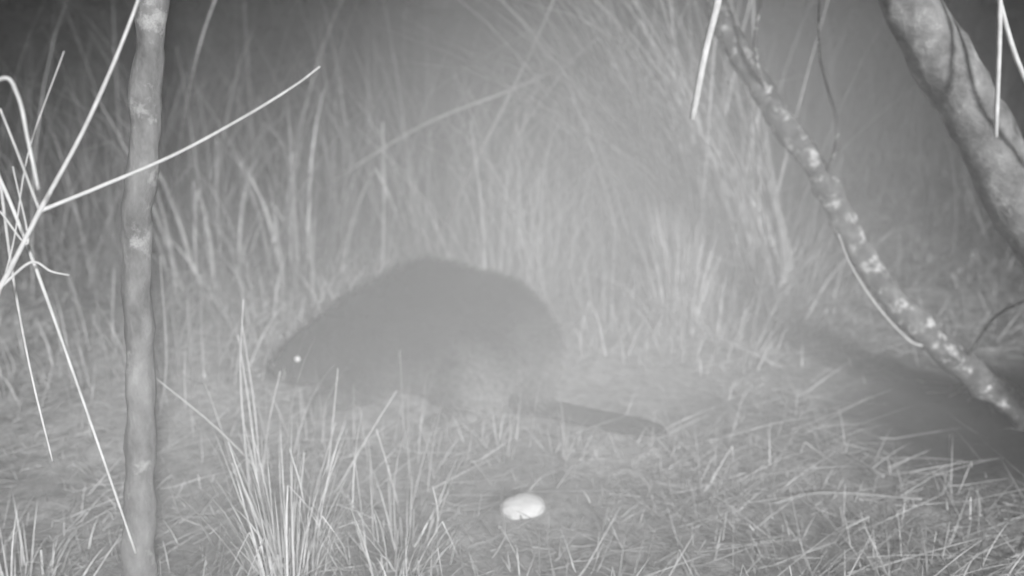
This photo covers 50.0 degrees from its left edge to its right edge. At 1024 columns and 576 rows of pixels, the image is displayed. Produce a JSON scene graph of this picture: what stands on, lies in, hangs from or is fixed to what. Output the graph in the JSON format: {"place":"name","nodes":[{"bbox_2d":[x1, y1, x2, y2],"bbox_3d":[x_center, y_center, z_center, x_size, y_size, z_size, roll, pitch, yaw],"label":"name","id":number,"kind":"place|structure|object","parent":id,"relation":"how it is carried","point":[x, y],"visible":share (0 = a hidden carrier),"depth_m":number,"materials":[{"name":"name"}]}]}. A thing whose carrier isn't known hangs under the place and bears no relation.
{"place":"outdoors","nodes":[
{"label":"outdoors","id":0,"kind":"place"},
{"bbox_2d":[0,0,1023,575],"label":"ground","id":1,"kind":"structure","parent":0,"point":[924,414],"depth_m":3.62,"materials":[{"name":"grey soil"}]},
{"bbox_2d":[119,0,169,575],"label":"alder sapling","id":2,"kind":"object","parent":1,"relation":"on","point":[145,85],"visible":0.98,"depth_m":1.95,"materials":[{"name":"grey plant"}]},
{"bbox_2d":[0,0,319,552],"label":"bare shrub","id":3,"kind":"object","parent":1,"relation":"on","point":[13,261],"visible":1,"depth_m":1.49,"materials":[{"name":"white plant"}]},
{"bbox_2d":[156,257,438,538],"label":"grass stalks","id":4,"kind":"object","parent":1,"relation":"on","point":[258,469],"depth_m":2.54,"materials":[{"name":"grey plant"}]},
{"bbox_2d":[270,253,665,435],"bbox_3d":[-0.126,0.114,3.140,1.119,0.454,0.497,1,15,5],"label":"beaver","id":5,"kind":"object","parent":1,"relation":"on","point":[486,343],"visible":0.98,"depth_m":3.00,"materials":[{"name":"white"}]},
{"bbox_2d":[0,0,993,12],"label":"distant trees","id":6,"kind":"object","parent":1,"relation":"on","point":[102,4],"visible":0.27,"depth_m":14.96,"materials":[{"name":"grey plant"}]},
{"bbox_2d":[0,0,1023,408],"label":"tall grass","id":7,"kind":"structure","parent":1,"relation":"on","point":[340,222],"depth_m":4.46,"materials":[{"name":"grey plant"}]},
{"bbox_2d":[0,322,1023,575],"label":"foreground grass","id":8,"kind":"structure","parent":1,"relation":"on","point":[270,556],"depth_m":2.25,"materials":[{"name":"grey plant"}]},
{"bbox_2d":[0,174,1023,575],"bbox_3d":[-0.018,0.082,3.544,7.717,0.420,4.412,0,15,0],"label":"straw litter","id":9,"kind":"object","parent":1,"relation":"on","point":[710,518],"visible":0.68,"depth_m":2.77,"materials":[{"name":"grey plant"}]},
{"bbox_2d":[499,492,544,519],"bbox_3d":[0.024,0.501,2.505,0.107,0.055,0.076,-2,27,-8],"label":"white stone","id":10,"kind":"object","parent":1,"relation":"on","point":[526,503],"visible":0.91,"depth_m":2.48,"materials":[{"name":"white stone"}]},
{"bbox_2d":[171,0,921,503],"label":"fallen twigs","id":11,"kind":"object","parent":1,"relation":"on","point":[873,470],"visible":0.86,"depth_m":4.17,"materials":[{"name":"grey wood"}]},
{"bbox_2d":[340,0,949,352],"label":"reed tussock","id":12,"kind":"object","parent":1,"relation":"on","point":[705,283],"visible":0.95,"depth_m":4.01,"materials":[{"name":"grey plant"}]},
{"bbox_2d":[689,0,1023,429],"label":"leaning alder","id":13,"kind":"object","parent":1,"relation":"on","point":[978,378],"visible":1,"depth_m":3.02,"materials":[{"name":"grey plant"}]},
{"bbox_2d":[877,0,1023,271],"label":"leaning willow","id":14,"kind":"object","parent":1,"relation":"on","point":[950,73],"visible":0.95,"depth_m":2.52,"materials":[{"name":"grey plant"}]},
{"bbox_2d":[993,0,1023,136],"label":"dead branch","id":15,"kind":"object","parent":14,"relation":"attached to","point":[1001,17],"visible":1,"depth_m":2.36,"materials":[{"name":"white wood"}]}
]}

